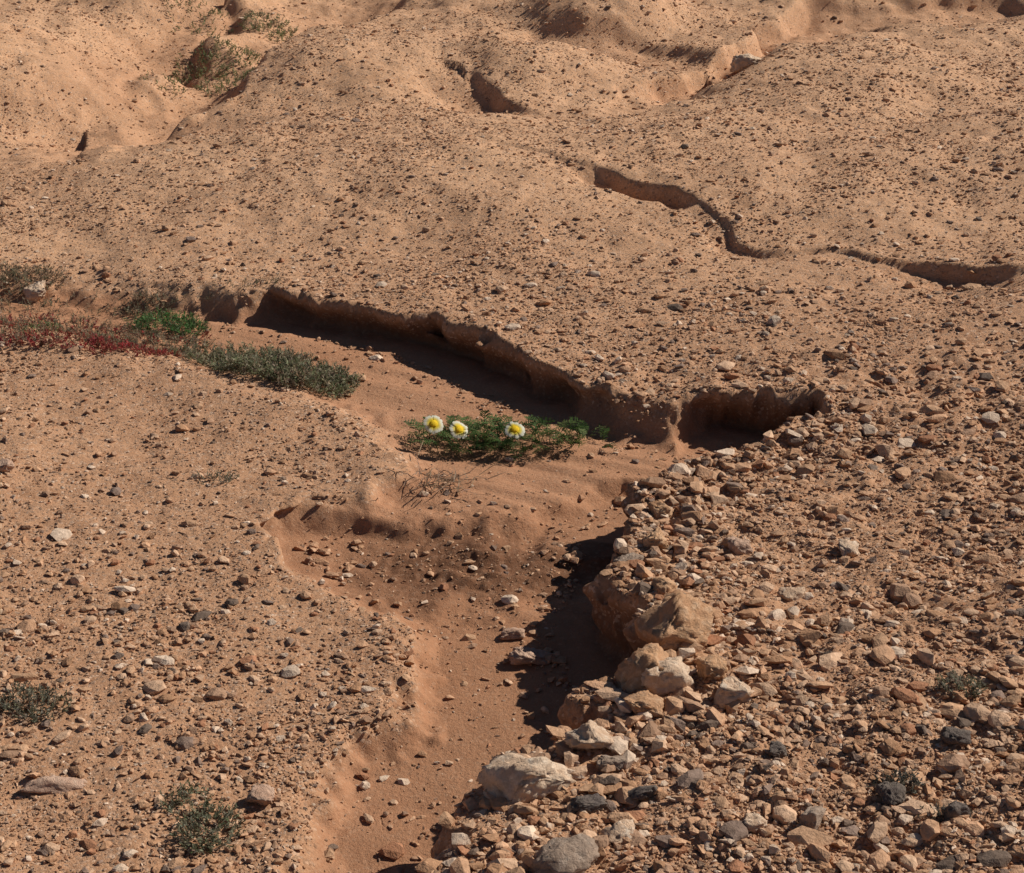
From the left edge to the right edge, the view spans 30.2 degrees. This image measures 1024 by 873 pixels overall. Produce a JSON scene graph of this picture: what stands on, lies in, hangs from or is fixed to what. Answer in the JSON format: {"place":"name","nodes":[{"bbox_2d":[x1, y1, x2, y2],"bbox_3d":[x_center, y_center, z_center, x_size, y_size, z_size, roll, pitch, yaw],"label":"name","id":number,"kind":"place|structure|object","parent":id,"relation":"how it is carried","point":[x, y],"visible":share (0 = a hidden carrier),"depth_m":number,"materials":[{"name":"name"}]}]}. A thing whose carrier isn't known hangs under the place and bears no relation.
{"place":"outdoors","nodes":[
{"label":"outdoors","id":0,"kind":"place"},
{"bbox_2d":[0,0,1023,872],"bbox_3d":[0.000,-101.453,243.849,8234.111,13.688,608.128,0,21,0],"label":"desert ground","id":1,"kind":"structure","parent":0,"point":[594,636],"depth_m":4.84,"materials":[{"name":"soil"}]},
{"bbox_2d":[22,280,46,301],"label":"rock","id":2,"kind":"object","parent":1,"relation":"on","point":[33,291],"visible":0.97,"depth_m":5.41,"materials":[{"name":"grey stone"}]},
{"bbox_2d":[0,680,75,721],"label":"grey tuft","id":3,"kind":"object","parent":1,"relation":"on","point":[46,694],"visible":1,"depth_m":3.41,"materials":[{"name":"green plant"}]},
{"bbox_2d":[20,775,86,793],"bbox_3d":[-0.776,0.590,3.216,0.111,0.027,0.037,5,17,-8],"label":"rock","id":4,"kind":"object","parent":1,"relation":"on","point":[54,784],"visible":1,"depth_m":3.21,"materials":[{"name":"beige stone"}]},
{"bbox_2d":[0,310,210,357],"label":"red succulent","id":5,"kind":"object","parent":1,"relation":"on","point":[108,345],"visible":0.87,"depth_m":4.96,"materials":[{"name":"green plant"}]},
{"bbox_2d":[23,307,211,337],"bbox_3d":[-1.076,-0.316,5.178,0.502,0.078,0.214,-4,22,-11],"label":"green herb","id":6,"kind":"object","parent":1,"relation":"on","point":[192,323],"visible":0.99,"depth_m":5.20,"materials":[{"name":"green plant"}]},
{"bbox_2d":[0,256,283,355],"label":"dry scrub","id":7,"kind":"object","parent":1,"relation":"on","point":[108,333],"visible":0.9,"depth_m":5.25,"materials":[{"name":"brown plant"}]},
{"bbox_2d":[157,777,245,854],"bbox_3d":[-0.511,0.624,3.134,0.128,0.046,0.200,-10,23,-23],"label":"grey tuft","id":8,"kind":"object","parent":1,"relation":"on","point":[228,814],"visible":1,"depth_m":3.12,"materials":[{"name":"green plant"}]},
{"bbox_2d":[192,469,239,484],"bbox_3d":[-0.666,0.087,4.263,0.106,0.035,0.065,0,21,0],"label":"grey tuft","id":9,"kind":"object","parent":1,"relation":"on","point":[224,479],"visible":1,"depth_m":4.26,"materials":[{"name":"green plant"}]},
{"bbox_2d":[139,0,298,98],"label":"desert scrub","id":10,"kind":"object","parent":1,"relation":"on","point":[248,52],"visible":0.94,"depth_m":8.32,"materials":[{"name":"green plant"}]},
{"bbox_2d":[245,784,274,805],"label":"rock","id":11,"kind":"object","parent":1,"relation":"on","point":[262,794],"visible":1,"depth_m":3.18,"materials":[{"name":"beige stone"}]},
{"bbox_2d":[173,340,363,400],"bbox_3d":[-0.636,-0.203,4.890,0.588,0.113,0.302,15,26,33],"label":"grey green shrub","id":12,"kind":"object","parent":1,"relation":"on","point":[298,370],"visible":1,"depth_m":4.81,"materials":[{"name":"green plant"}]},
{"bbox_2d":[381,440,504,495],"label":"dead twigs","id":13,"kind":"object","parent":1,"relation":"on","point":[451,479],"visible":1,"depth_m":4.26,"materials":[{"name":"brown plant"}]},
{"bbox_2d":[404,409,614,460],"bbox_3d":[-0.007,-0.010,4.474,0.513,0.092,0.210,0,21,0],"label":"crown daisy","id":14,"kind":"object","parent":1,"relation":"on","point":[433,424],"visible":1,"depth_m":4.47,"materials":[{"name":"green plant"}]},
{"bbox_2d":[500,627,524,639],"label":"rock","id":15,"kind":"object","parent":1,"relation":"on","point":[511,633],"visible":1,"depth_m":3.72,"materials":[{"name":"beige stone"}]},
{"bbox_2d":[507,646,553,664],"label":"rock","id":16,"kind":"object","parent":1,"relation":"on","point":[520,655],"visible":1,"depth_m":3.64,"materials":[{"name":"grey stone"}]},
{"bbox_2d":[648,499,672,518],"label":"rock","id":17,"kind":"object","parent":1,"relation":"on","point":[657,508],"visible":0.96,"depth_m":3.92,"materials":[{"name":"brown stone"}]},
{"bbox_2d":[634,590,715,650],"bbox_3d":[0.297,0.335,3.361,0.143,0.118,0.132,-14,20,-13],"label":"rock","id":18,"kind":"object","parent":1,"relation":"on","point":[676,619],"visible":0.89,"depth_m":3.33,"materials":[{"name":"brown stone"}]},
{"bbox_2d":[724,536,752,554],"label":"rock","id":19,"kind":"object","parent":1,"relation":"on","point":[737,546],"visible":1,"depth_m":3.75,"materials":[{"name":"brown stone"}]},
{"bbox_2d":[730,53,761,73],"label":"rock","id":20,"kind":"object","parent":1,"relation":"on","point":[740,62],"visible":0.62,"depth_m":7.74,"materials":[{"name":"brown stone"}]},
{"bbox_2d":[769,741,786,758],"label":"rock","id":21,"kind":"object","parent":1,"relation":"on","point":[777,749],"visible":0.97,"depth_m":3.00,"materials":[{"name":"grey stone"}]},
{"bbox_2d":[777,587,804,600],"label":"rock","id":22,"kind":"object","parent":1,"relation":"on","point":[789,593],"visible":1,"depth_m":3.55,"materials":[{"name":"beige stone"}]},
{"bbox_2d":[838,538,859,557],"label":"rock","id":23,"kind":"object","parent":1,"relation":"on","point":[848,547],"visible":0.95,"depth_m":3.73,"materials":[{"name":"beige stone"}]},
{"bbox_2d":[0,0,1023,872],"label":"gravel","id":24,"kind":"structure","parent":0,"point":[640,730],"depth_m":3.70,"materials":[{"name":"brown gravel"}]},
{"bbox_2d":[0,458,14,471],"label":"rock","id":25,"kind":"object","parent":24,"relation":"on","point":[6,465],"visible":1,"depth_m":4.24,"materials":[{"name":"beige stone"}]},
{"bbox_2d":[476,752,575,803],"bbox_3d":[0.020,0.536,2.971,0.156,0.071,0.095,-12,13,-4],"label":"rock","id":26,"kind":"object","parent":24,"relation":"on","point":[514,778],"visible":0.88,"depth_m":2.95,"materials":[{"name":"beige stone"}]},
{"bbox_2d":[527,833,599,872],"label":"rock","id":27,"kind":"object","parent":24,"relation":"on","point":[579,853],"visible":0.99,"depth_m":2.74,"materials":[{"name":"grey stone"}]},
{"bbox_2d":[564,720,613,749],"bbox_3d":[0.126,0.486,3.053,0.086,0.059,0.072,-6,19,-35],"label":"rock","id":28,"kind":"object","parent":24,"relation":"on","point":[589,734],"visible":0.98,"depth_m":3.03,"materials":[{"name":"beige stone"}]},
{"bbox_2d":[570,793,607,813],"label":"rock","id":29,"kind":"object","parent":24,"relation":"on","point":[593,803],"visible":1,"depth_m":2.90,"materials":[{"name":"grey stone"}]},
{"bbox_2d":[596,755,627,772],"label":"rock","id":30,"kind":"object","parent":24,"relation":"on","point":[618,761],"visible":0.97,"depth_m":3.00,"materials":[{"name":"grey stone"}]},
{"bbox_2d":[600,819,634,844],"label":"rock","id":31,"kind":"object","parent":24,"relation":"on","point":[618,831],"visible":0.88,"depth_m":2.82,"materials":[{"name":"beige stone"}]},
{"bbox_2d":[613,552,643,561],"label":"rock","id":32,"kind":"object","parent":24,"relation":"on","point":[631,556],"visible":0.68,"depth_m":3.72,"materials":[{"name":"grey stone"}]},
{"bbox_2d":[614,643,668,693],"bbox_3d":[0.226,0.410,3.227,0.097,0.101,0.101,-2,22,-5],"label":"rock","id":33,"kind":"object","parent":24,"relation":"on","point":[630,671],"visible":0.56,"depth_m":3.21,"materials":[{"name":"brown stone"}]},
{"bbox_2d":[627,785,657,800],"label":"rock","id":34,"kind":"object","parent":24,"relation":"on","point":[640,793],"visible":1,"depth_m":2.92,"materials":[{"name":"grey stone"}]},
{"bbox_2d":[622,688,663,717],"bbox_3d":[0.224,0.451,3.148,0.064,0.040,0.067,-12,31,-39],"label":"rock","id":35,"kind":"object","parent":24,"relation":"on","point":[643,700],"visible":0.89,"depth_m":3.14,"materials":[{"name":"brown stone"}]},
{"bbox_2d":[645,527,668,548],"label":"rock","id":36,"kind":"object","parent":24,"relation":"on","point":[657,538],"visible":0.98,"depth_m":3.77,"materials":[{"name":"brown stone"}]},
{"bbox_2d":[651,577,677,594],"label":"rock","id":37,"kind":"object","parent":24,"relation":"on","point":[662,585],"visible":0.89,"depth_m":3.54,"materials":[{"name":"brown stone"}]},
{"bbox_2d":[641,656,694,696],"bbox_3d":[0.261,0.405,3.218,0.104,0.076,0.082,-7,23,-9],"label":"rock","id":38,"kind":"object","parent":24,"relation":"on","point":[674,674],"visible":0.84,"depth_m":3.19,"materials":[{"name":"beige stone"}]},
{"bbox_2d":[696,653,727,680],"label":"rock","id":39,"kind":"object","parent":24,"relation":"on","point":[711,665],"visible":0.98,"depth_m":3.22,"materials":[{"name":"brown stone"}]},
{"bbox_2d":[713,676,754,709],"bbox_3d":[0.371,0.429,3.181,0.072,0.051,0.061,0,11,0],"label":"rock","id":40,"kind":"object","parent":24,"relation":"on","point":[731,689],"visible":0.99,"depth_m":3.16,"materials":[{"name":"beige stone"}]},
{"bbox_2d":[742,813,766,832],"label":"rock","id":41,"kind":"object","parent":24,"relation":"on","point":[754,823],"visible":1,"depth_m":2.82,"materials":[{"name":"beige stone"}]},
{"bbox_2d":[798,805,825,829],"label":"rock","id":42,"kind":"object","parent":24,"relation":"on","point":[811,817],"visible":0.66,"depth_m":2.82,"materials":[{"name":"beige stone"}]},
{"bbox_2d":[875,781,905,805],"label":"rock","id":43,"kind":"object","parent":24,"relation":"on","point":[891,793],"visible":0.98,"depth_m":2.87,"materials":[{"name":"grey stone"}]},
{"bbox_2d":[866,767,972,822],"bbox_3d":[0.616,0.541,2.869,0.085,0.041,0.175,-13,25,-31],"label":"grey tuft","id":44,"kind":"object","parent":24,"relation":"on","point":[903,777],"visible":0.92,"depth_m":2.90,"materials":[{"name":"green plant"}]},
{"bbox_2d":[940,726,971,743],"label":"rock","id":45,"kind":"object","parent":24,"relation":"on","point":[951,735],"visible":1,"depth_m":2.99,"materials":[{"name":"grey stone"}]},
{"bbox_2d":[942,800,970,820],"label":"rock","id":46,"kind":"object","parent":24,"relation":"on","point":[954,809],"visible":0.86,"depth_m":2.81,"materials":[{"name":"grey stone"}]},
{"bbox_2d":[935,669,988,698],"bbox_3d":[0.748,0.407,3.146,0.096,0.044,0.083,0,21,0],"label":"grey tuft","id":47,"kind":"object","parent":24,"relation":"on","point":[952,676],"visible":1,"depth_m":3.14,"materials":[{"name":"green plant"}]}
]}

